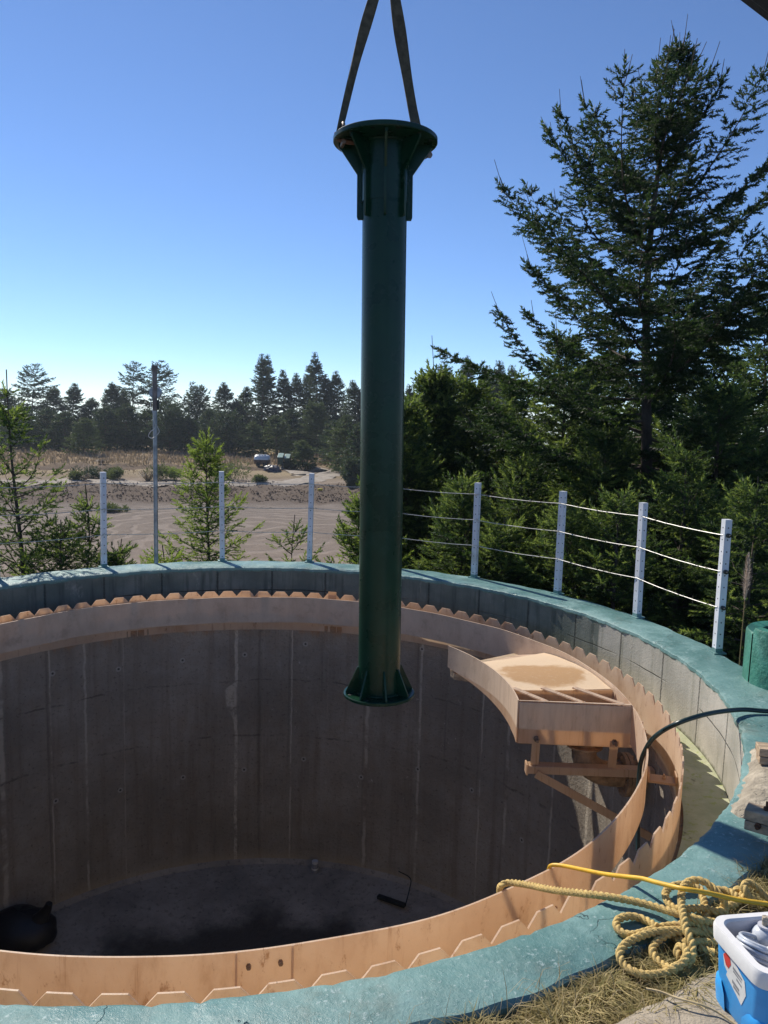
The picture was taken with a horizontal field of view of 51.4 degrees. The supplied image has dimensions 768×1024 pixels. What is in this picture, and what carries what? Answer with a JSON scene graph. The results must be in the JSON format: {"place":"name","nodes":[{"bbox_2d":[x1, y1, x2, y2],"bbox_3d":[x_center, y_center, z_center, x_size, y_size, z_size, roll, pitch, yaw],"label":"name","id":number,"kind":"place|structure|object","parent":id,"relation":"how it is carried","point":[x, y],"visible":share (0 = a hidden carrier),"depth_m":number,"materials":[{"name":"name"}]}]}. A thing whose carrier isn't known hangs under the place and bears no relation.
{"place":"outdoors","nodes":[
{"label":"outdoors","id":0,"kind":"place"},
{"bbox_2d":[1,470,340,486],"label":"gravel road","id":1,"kind":"structure","parent":0,"point":[321,476],"depth_m":86.23,"materials":[{"name":"beige gravel"}]},
{"bbox_2d":[280,465,341,475],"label":"gravel yard","id":2,"kind":"structure","parent":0,"point":[298,472],"depth_m":102.14,"materials":[{"name":"beige gravel"}]},
{"bbox_2d":[0,440,763,1022],"bbox_3d":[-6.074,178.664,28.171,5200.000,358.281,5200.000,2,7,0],"label":"ground","id":3,"kind":"structure","parent":0,"point":[132,520],"depth_m":67.58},
{"bbox_2d":[0,387,21,442],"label":"fir tree","id":4,"kind":"object","parent":3,"relation":"on","point":[11,402],"visible":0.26,"depth_m":133.97,"materials":[{"name":"green plant"}]},
{"bbox_2d":[0,404,47,449],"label":"fir tree","id":5,"kind":"object","parent":3,"relation":"on","point":[32,432],"visible":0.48,"depth_m":120.66,"materials":[{"name":"green plant"}]},
{"bbox_2d":[8,363,60,434],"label":"pine tree","id":6,"kind":"object","parent":3,"relation":"on","point":[33,395],"visible":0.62,"depth_m":142.63,"materials":[{"name":"green plant"}]},
{"bbox_2d":[21,408,71,448],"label":"tree","id":7,"kind":"object","parent":3,"relation":"on","point":[44,415],"visible":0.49,"depth_m":123.71,"materials":[{"name":"green plant"}]},
{"bbox_2d":[0,369,94,576],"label":"fir tree","id":8,"kind":"object","parent":3,"relation":"on","point":[8,423],"visible":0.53,"depth_m":8.72,"materials":[{"name":"green plant"}]},
{"bbox_2d":[41,385,67,438],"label":"fir tree","id":9,"kind":"object","parent":3,"relation":"on","point":[57,399],"visible":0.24,"depth_m":145.92,"materials":[{"name":"green plant"}]},
{"bbox_2d":[14,510,100,575],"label":"fir tree","id":10,"kind":"object","parent":3,"relation":"on","point":[64,528],"visible":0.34,"depth_m":8.66,"materials":[{"name":"green plant"}]},
{"bbox_2d":[39,411,92,450],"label":"tree","id":11,"kind":"object","parent":3,"relation":"on","point":[66,421],"visible":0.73,"depth_m":121.20,"materials":[{"name":"green plant"}]},
{"bbox_2d":[58,383,92,438],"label":"fir tree","id":12,"kind":"object","parent":3,"relation":"on","point":[74,392],"visible":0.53,"depth_m":145.47,"materials":[{"name":"green plant"}]},
{"bbox_2d":[60,417,106,454],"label":"tree","id":13,"kind":"object","parent":3,"relation":"on","point":[84,425],"visible":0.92,"depth_m":115.03,"materials":[{"name":"green plant"}]},
{"bbox_2d":[69,465,100,478],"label":"shrub","id":14,"kind":"object","parent":3,"relation":"on","point":[92,472],"visible":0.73,"depth_m":87.94,"materials":[{"name":"green plant"}]},
{"bbox_2d":[59,485,114,568],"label":"fir tree","id":15,"kind":"object","parent":3,"relation":"on","point":[84,506],"visible":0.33,"depth_m":8.96,"materials":[{"name":"green plant"}]},
{"bbox_2d":[76,397,104,441],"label":"fir tree","id":16,"kind":"object","parent":3,"relation":"on","point":[91,405],"visible":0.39,"depth_m":143.66,"materials":[{"name":"green plant"}]},
{"bbox_2d":[84,406,129,450],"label":"tree","id":17,"kind":"object","parent":3,"relation":"on","point":[106,414],"visible":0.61,"depth_m":124.99,"materials":[{"name":"green plant"}]},
{"bbox_2d":[100,381,124,440],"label":"fir tree","id":18,"kind":"object","parent":3,"relation":"on","point":[111,392],"visible":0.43,"depth_m":145.56,"materials":[{"name":"green plant"}]},
{"bbox_2d":[105,466,124,478],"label":"shrub","id":19,"kind":"object","parent":3,"relation":"on","point":[118,471],"visible":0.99,"depth_m":85.60,"materials":[{"name":"green plant"}]},
{"bbox_2d":[94,539,138,566],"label":"fir tree","id":20,"kind":"object","parent":3,"relation":"on","point":[116,558],"visible":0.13,"depth_m":8.81,"materials":[{"name":"green plant"}]},
{"bbox_2d":[95,403,152,450],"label":"fir tree","id":21,"kind":"object","parent":3,"relation":"on","point":[126,411],"visible":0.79,"depth_m":125.81,"materials":[{"name":"green plant"}]},
{"bbox_2d":[114,361,149,437],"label":"pine tree","id":22,"kind":"object","parent":3,"relation":"on","point":[130,394],"visible":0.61,"depth_m":148.59,"materials":[{"name":"green plant"}]},
{"bbox_2d":[124,408,167,451],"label":"tree","id":23,"kind":"object","parent":3,"relation":"on","point":[144,416],"visible":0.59,"depth_m":126.70,"materials":[{"name":"green plant"}]},
{"bbox_2d":[148,363,161,563],"bbox_3d":[-2.404,-0.496,8.395,0.124,2.116,0.127,2,7,0],"label":"metal pole","id":24,"kind":"object","parent":3,"relation":"on","point":[155,392],"visible":1,"depth_m":8.34,"materials":[{"name":"metal"}]},
{"bbox_2d":[137,360,182,441],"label":"pine tree","id":25,"kind":"object","parent":3,"relation":"on","point":[167,373],"visible":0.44,"depth_m":147.73,"materials":[{"name":"green plant"}]},
{"bbox_2d":[139,542,184,563],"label":"fir tree","id":26,"kind":"object","parent":3,"relation":"on","point":[179,554],"visible":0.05,"depth_m":9.38,"materials":[{"name":"green plant"}]},
{"bbox_2d":[0,448,334,474],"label":"dry grass","id":27,"kind":"structure","parent":3,"relation":"on","point":[132,458],"depth_m":110.34,"materials":[{"name":"beige plant"}]},
{"bbox_2d":[137,398,197,451],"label":"round tree","id":28,"kind":"object","parent":3,"relation":"on","point":[173,412],"visible":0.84,"depth_m":123.57,"materials":[{"name":"green plant"}]},
{"bbox_2d":[161,466,185,479],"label":"shrub","id":29,"kind":"object","parent":3,"relation":"on","point":[172,473],"visible":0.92,"depth_m":87.42,"materials":[{"name":"green plant"}]},
{"bbox_2d":[0,479,359,503],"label":"earth clods","id":30,"kind":"object","parent":3,"relation":"on","point":[253,493],"visible":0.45,"depth_m":78.99,"materials":[{"name":"brown soil"}]},
{"bbox_2d":[167,418,204,451],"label":"tree","id":31,"kind":"object","parent":3,"relation":"on","point":[191,422],"visible":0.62,"depth_m":124.72,"materials":[{"name":"green plant"}]},
{"bbox_2d":[178,381,216,444],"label":"round tree","id":32,"kind":"object","parent":3,"relation":"on","point":[196,397],"visible":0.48,"depth_m":143.86,"materials":[{"name":"green plant"}]},
{"bbox_2d":[189,408,229,451],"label":"tree","id":33,"kind":"object","parent":3,"relation":"on","point":[205,416],"visible":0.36,"depth_m":129.38,"materials":[{"name":"green plant"}]},
{"bbox_2d":[158,428,264,561],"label":"fir tree","id":34,"kind":"object","parent":3,"relation":"on","point":[204,446],"visible":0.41,"depth_m":10.15,"materials":[{"name":"green plant"}]},
{"bbox_2d":[210,382,241,443],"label":"fir tree","id":35,"kind":"object","parent":3,"relation":"on","point":[226,396],"visible":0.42,"depth_m":148.93,"materials":[{"name":"green plant"}]},
{"bbox_2d":[207,406,246,453],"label":"round tree","id":36,"kind":"object","parent":3,"relation":"on","point":[229,423],"visible":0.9,"depth_m":124.16,"materials":[{"name":"green plant"}]},
{"bbox_2d":[212,458,251,480],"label":"shrub","id":37,"kind":"object","parent":3,"relation":"on","point":[240,468],"visible":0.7,"depth_m":89.82,"materials":[{"name":"green plant"}]},
{"bbox_2d":[227,398,247,444],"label":"fir tree","id":38,"kind":"object","parent":3,"relation":"on","point":[237,404],"visible":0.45,"depth_m":147.78,"materials":[{"name":"green plant"}]},
{"bbox_2d":[237,387,260,439],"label":"fir tree","id":39,"kind":"object","parent":3,"relation":"on","point":[245,395],"visible":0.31,"depth_m":151.56,"materials":[{"name":"green plant"}]},
{"bbox_2d":[235,421,271,456],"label":"tree","id":40,"kind":"object","parent":3,"relation":"on","point":[251,428],"visible":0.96,"depth_m":121.30,"materials":[{"name":"green plant"}]},
{"bbox_2d":[240,353,281,444],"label":"fir tree","id":41,"kind":"object","parent":3,"relation":"on","point":[262,363],"visible":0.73,"depth_m":145.95,"materials":[{"name":"green plant"}]},
{"bbox_2d":[254,454,269,466],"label":"tank trailer","id":42,"kind":"object","parent":3,"relation":"on","point":[261,459],"visible":0.98,"depth_m":106.43,"materials":[{"name":"metal"}]},
{"bbox_2d":[252,355,278,444],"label":"fir tree","id":43,"kind":"object","parent":3,"relation":"on","point":[268,367],"visible":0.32,"depth_m":149.06,"materials":[{"name":"green plant"}]},
{"bbox_2d":[256,414,297,455],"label":"tree","id":44,"kind":"object","parent":3,"relation":"on","point":[279,425],"visible":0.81,"depth_m":123.85,"materials":[{"name":"green plant"}]},
{"bbox_2d":[271,369,295,437],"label":"fir tree","id":45,"kind":"object","parent":3,"relation":"on","point":[284,384],"visible":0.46,"depth_m":148.50,"materials":[{"name":"green plant"}]},
{"bbox_2d":[268,408,308,452],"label":"tree","id":46,"kind":"object","parent":3,"relation":"on","point":[294,423],"visible":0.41,"depth_m":129.64,"materials":[{"name":"green plant"}]},
{"bbox_2d":[265,515,326,561],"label":"fir tree","id":47,"kind":"object","parent":3,"relation":"on","point":[292,541],"visible":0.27,"depth_m":9.61,"materials":[{"name":"green plant"}]},
{"bbox_2d":[283,373,308,445],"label":"fir tree","id":48,"kind":"object","parent":3,"relation":"on","point":[297,386],"visible":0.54,"depth_m":148.71,"materials":[{"name":"green plant"}]},
{"bbox_2d":[289,439,317,469],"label":"tree","id":49,"kind":"object","parent":3,"relation":"on","point":[302,450],"visible":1,"depth_m":104.78,"materials":[{"name":"green plant"}]},
{"bbox_2d":[298,399,330,454],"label":"round tree","id":50,"kind":"object","parent":3,"relation":"on","point":[315,411],"visible":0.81,"depth_m":125.84,"materials":[{"name":"green plant"}]},
{"bbox_2d":[300,352,329,442],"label":"fir tree","id":51,"kind":"object","parent":3,"relation":"on","point":[316,366],"visible":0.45,"depth_m":146.76,"materials":[{"name":"green plant"}]},
{"bbox_2d":[311,375,340,445],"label":"fir tree","id":52,"kind":"object","parent":3,"relation":"on","point":[325,384],"visible":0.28,"depth_m":145.36,"materials":[{"name":"green plant"}]},
{"bbox_2d":[312,420,349,462],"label":"tree","id":53,"kind":"object","parent":3,"relation":"on","point":[324,450],"visible":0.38,"depth_m":114.79,"materials":[{"name":"green plant"}]},
{"bbox_2d":[320,370,352,439],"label":"fir tree","id":54,"kind":"object","parent":3,"relation":"on","point":[336,381],"visible":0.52,"depth_m":143.58,"materials":[{"name":"green plant"}]},
{"bbox_2d":[320,414,357,471],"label":"tree","id":55,"kind":"object","parent":3,"relation":"on","point":[341,432],"visible":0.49,"depth_m":102.89,"materials":[{"name":"green plant"}]},
{"bbox_2d":[336,380,360,443],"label":"fir tree","id":56,"kind":"object","parent":3,"relation":"on","point":[353,390],"visible":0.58,"depth_m":137.78,"materials":[{"name":"green plant"}]},
{"bbox_2d":[339,455,359,484],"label":"round tree","id":57,"kind":"object","parent":3,"relation":"on","point":[351,467],"visible":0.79,"depth_m":87.34,"materials":[{"name":"green plant"}]},
{"bbox_2d":[339,422,360,477],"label":"fir tree","id":58,"kind":"object","parent":3,"relation":"on","point":[353,444],"visible":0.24,"depth_m":96.98,"materials":[{"name":"green plant"}]},
{"bbox_2d":[313,489,413,568],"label":"fir tree","id":59,"kind":"object","parent":3,"relation":"on","point":[345,537],"visible":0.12,"depth_m":9.90,"materials":[{"name":"green plant"}]},
{"bbox_2d":[0,561,767,1023],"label":"concrete tank","id":60,"kind":"object","parent":3,"relation":"on","point":[204,765],"visible":0.91,"depth_m":7.64,"materials":[{"name":"teal paint"}]},
{"bbox_2d":[0,901,56,952],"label":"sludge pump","id":61,"kind":"object","parent":60,"relation":"on","point":[27,928],"visible":0.91,"depth_m":7.11,"materials":[{"name":"black metal"}]},
{"bbox_2d":[0,471,731,654],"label":"wire fence","id":62,"kind":"object","parent":60,"relation":"on","point":[722,582],"visible":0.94,"depth_m":7.56,"materials":[{"name":"white metal"}]},
{"bbox_2d":[377,871,411,907],"bbox_3d":[0.146,3.812,8.109,0.315,0.183,0.339,5,8,27],"label":"push broom","id":63,"kind":"object","parent":60,"relation":"on","point":[390,900],"visible":1,"depth_m":7.99,"materials":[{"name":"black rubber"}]},
{"bbox_2d":[447,646,654,840],"bbox_3d":[1.125,1.659,6.018,0.972,0.950,1.837,-2,8,-26],"label":"scum trough","id":64,"kind":"object","parent":60,"relation":"attached to","point":[537,700],"visible":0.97,"depth_m":5.45,"materials":[{"name":"beige wood"}]},
{"bbox_2d":[496,876,767,979],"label":"twisted rope","id":65,"kind":"object","parent":60,"relation":"on","point":[675,931],"visible":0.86,"depth_m":2.66,"materials":[{"name":"yellow fabric"}]},
{"bbox_2d":[547,863,767,906],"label":"plastic line","id":66,"kind":"object","parent":60,"relation":"attached to","point":[679,887],"visible":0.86,"depth_m":2.77,"materials":[{"name":"yellow plastic"}]},
{"bbox_2d":[635,707,767,848],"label":"garden hose","id":67,"kind":"object","parent":60,"relation":"attached to","point":[705,714],"visible":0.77,"depth_m":4.57,"materials":[{"name":"black rubber"}]},
{"bbox_2d":[730,748,767,818],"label":"concrete patch","id":68,"kind":"object","parent":60,"relation":"on","point":[755,787],"visible":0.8,"depth_m":3.63,"materials":[{"name":"beige concrete"}]},
{"bbox_2d":[755,742,767,764],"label":"lumber block","id":69,"kind":"object","parent":68,"relation":"on","point":[761,748],"depth_m":3.85,"materials":[{"name":"wood"}]},
{"bbox_2d":[744,801,767,835],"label":"lumber block","id":70,"kind":"object","parent":60,"relation":"on","point":[756,817],"depth_m":3.22,"materials":[{"name":"wood"}]},
{"bbox_2d":[349,391,454,573],"bbox_3d":[0.309,-0.024,12.597,1.828,3.776,1.908,2,7,0],"label":"fir tree","id":71,"kind":"object","parent":3,"relation":"on","point":[415,527],"visible":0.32,"depth_m":12.24,"materials":[{"name":"green plant"}]},
{"bbox_2d":[404,341,486,577],"bbox_3d":[0.921,-0.483,14.096,2.614,5.160,2.484,-4,9,-39],"label":"fir tree","id":72,"kind":"object","parent":3,"relation":"on","point":[442,389],"visible":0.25,"depth_m":13.58,"materials":[{"name":"green plant"}]},
{"bbox_2d":[408,468,512,578],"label":"fir tree","id":73,"kind":"object","parent":3,"relation":"on","point":[452,527],"visible":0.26,"depth_m":10.31,"materials":[{"name":"green plant"}]},
{"bbox_2d":[426,370,550,565],"bbox_3d":[1.619,-0.149,14.535,3.418,4.803,3.477,2,7,0],"label":"fir tree","id":74,"kind":"object","parent":3,"relation":"on","point":[474,391],"visible":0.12,"depth_m":13.95,"materials":[{"name":"green plant"}]},
{"bbox_2d":[483,360,506,462],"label":"fir tree","id":75,"kind":"object","parent":3,"relation":"on","point":[499,370],"visible":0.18,"depth_m":103.12,"materials":[{"name":"green plant"}]},
{"bbox_2d":[447,513,551,590],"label":"fir tree","id":76,"kind":"object","parent":3,"relation":"on","point":[505,560],"visible":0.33,"depth_m":9.40,"materials":[{"name":"green plant"}]},
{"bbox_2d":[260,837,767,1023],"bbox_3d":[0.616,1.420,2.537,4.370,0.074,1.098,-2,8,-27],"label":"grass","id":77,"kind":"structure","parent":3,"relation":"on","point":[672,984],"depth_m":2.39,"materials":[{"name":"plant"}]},
{"bbox_2d":[446,449,593,591],"bbox_3d":[1.828,0.496,10.495,2.003,2.684,1.911,2,7,0],"label":"fir tree","id":78,"kind":"object","parent":3,"relation":"on","point":[510,474],"visible":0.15,"depth_m":10.35,"materials":[{"name":"green plant"}]},
{"bbox_2d":[476,365,572,525],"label":"fir tree","id":79,"kind":"object","parent":3,"relation":"on","point":[520,405],"visible":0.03,"depth_m":15.49,"materials":[{"name":"green plant"}]},
{"bbox_2d":[476,327,635,542],"bbox_3d":[3.283,-0.438,13.840,3.636,5.400,3.736,-1,8,-21],"label":"fir tree","id":80,"kind":"object","parent":3,"relation":"on","point":[562,442],"visible":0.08,"depth_m":13.42,"materials":[{"name":"green plant"}]},
{"bbox_2d":[509,497,629,612],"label":"fir tree","id":81,"kind":"object","parent":3,"relation":"on","point":[574,519],"visible":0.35,"depth_m":9.05,"materials":[{"name":"green plant"}]},
{"bbox_2d":[551,356,627,479],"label":"fir tree","id":82,"kind":"object","parent":3,"relation":"on","point":[598,388],"visible":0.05,"depth_m":16.09,"materials":[{"name":"green plant"}]},
{"bbox_2d":[430,14,767,629],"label":"fir tree","id":83,"kind":"object","parent":3,"relation":"on","point":[692,335],"visible":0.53,"depth_m":10.46,"materials":[{"name":"green plant"}]},
{"bbox_2d":[555,345,665,476],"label":"fir tree","id":84,"kind":"object","parent":3,"relation":"on","point":[612,387],"visible":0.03,"depth_m":18.85,"materials":[{"name":"green plant"}]},
{"bbox_2d":[552,481,680,620],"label":"fir tree","id":85,"kind":"object","parent":3,"relation":"on","point":[613,504],"visible":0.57,"depth_m":8.67,"materials":[{"name":"green plant"}]},
{"bbox_2d":[526,421,715,627],"bbox_3d":[2.999,0.308,10.971,2.907,3.147,2.910,2,7,0],"label":"fir tree","id":86,"kind":"object","parent":3,"relation":"on","point":[620,458],"visible":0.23,"depth_m":10.63,"materials":[{"name":"green plant"}]},
{"bbox_2d":[625,322,709,456],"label":"fir tree","id":87,"kind":"object","parent":3,"relation":"on","point":[667,420],"visible":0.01,"depth_m":17.43,"materials":[{"name":"green plant"}]},
{"bbox_2d":[581,373,767,662],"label":"fir tree","id":88,"kind":"object","parent":3,"relation":"on","point":[708,395],"visible":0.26,"depth_m":9.89,"materials":[{"name":"green plant"}]},
{"bbox_2d":[611,383,739,641],"bbox_3d":[4.690,0.062,14.375,3.570,4.952,3.784,2,7,0],"label":"fir tree","id":89,"kind":"object","parent":3,"relation":"on","point":[631,409],"visible":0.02,"depth_m":14.00,"materials":[{"name":"green plant"}]},
{"bbox_2d":[616,973,737,1023],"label":"concrete slab","id":90,"kind":"structure","parent":3,"relation":"on","point":[682,1015],"depth_m":2.30,"materials":[{"name":"beige concrete"}]},
{"bbox_2d":[646,987,735,1023],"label":"dry stalk","id":91,"kind":"object","parent":90,"relation":"on","point":[694,1002],"visible":1,"depth_m":2.31,"materials":[{"name":"beige plant"}]},
{"bbox_2d":[713,912,767,1023],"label":"cooler","id":92,"kind":"object","parent":90,"relation":"on","point":[741,983],"visible":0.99,"depth_m":2.25,"materials":[{"name":"blue plastic"}]},
{"bbox_2d":[736,931,767,967],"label":"tubing coil","id":93,"kind":"object","parent":92,"relation":"in","point":[755,949],"visible":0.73,"depth_m":2.23,"materials":[{"name":"white plastic"}]},
{"bbox_2d":[750,915,767,946],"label":"plastic bulb","id":94,"kind":"object","parent":92,"relation":"in","point":[759,929],"visible":0.62,"depth_m":2.32,"materials":[{"name":"plastic"}]},
{"bbox_2d":[607,429,765,629],"bbox_3d":[4.208,0.439,11.933,2.933,3.392,2.398,5,8,22],"label":"fir tree","id":95,"kind":"object","parent":3,"relation":"on","point":[661,465],"visible":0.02,"depth_m":11.76,"materials":[{"name":"green plant"}]},
{"bbox_2d":[607,437,767,658],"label":"fir tree","id":96,"kind":"object","parent":3,"relation":"on","point":[677,616],"visible":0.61,"depth_m":9.08,"materials":[{"name":"green plant"}]},
{"bbox_2d":[670,470,767,666],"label":"fir tree","id":97,"kind":"object","parent":3,"relation":"on","point":[737,610],"visible":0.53,"depth_m":7.83,"materials":[{"name":"green plant"}]},
{"bbox_2d":[687,346,761,469],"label":"fir tree","id":98,"kind":"object","parent":3,"relation":"on","point":[715,367],"visible":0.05,"depth_m":16.18,"materials":[{"name":"green plant"}]},
{"bbox_2d":[694,308,767,643],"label":"fir tree","id":99,"kind":"object","parent":3,"relation":"on","point":[760,356],"visible":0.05,"depth_m":13.70,"materials":[{"name":"green plant"}]},
{"bbox_2d":[739,552,751,664],"bbox_3d":[2.480,0.994,5.559,0.088,1.464,0.085,2,7,0],"label":"pampas plume","id":100,"kind":"object","parent":3,"relation":"on","point":[746,572],"visible":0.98,"depth_m":5.49,"materials":[{"name":"beige plant"}]},
{"bbox_2d":[742,621,767,689],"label":"green riser","id":101,"kind":"object","parent":3,"relation":"on","point":[755,661],"visible":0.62,"depth_m":5.14,"materials":[{"name":"paint"}]},
{"bbox_2d":[334,0,431,159],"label":"lifting sling","id":102,"kind":"object","parent":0,"point":[399,30],"visible":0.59,"depth_m":4.61,"materials":[{"name":"fabric"}]},
{"bbox_2d":[333,119,437,706],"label":"steel column","id":103,"kind":"structure","parent":102,"relation":"hanging from","point":[385,158],"depth_m":4.70,"materials":[{"name":"green metal"}]},
{"bbox_2d":[0,0,767,457],"label":"sky","id":104,"kind":"structure","parent":0,"point":[176,189],"materials":[{"name":"blue"}]},
{"bbox_2d":[741,0,767,20],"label":"machine boom","id":105,"kind":"object","parent":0,"point":[760,7],"depth_m":1.95,"materials":[{"name":"black metal"}]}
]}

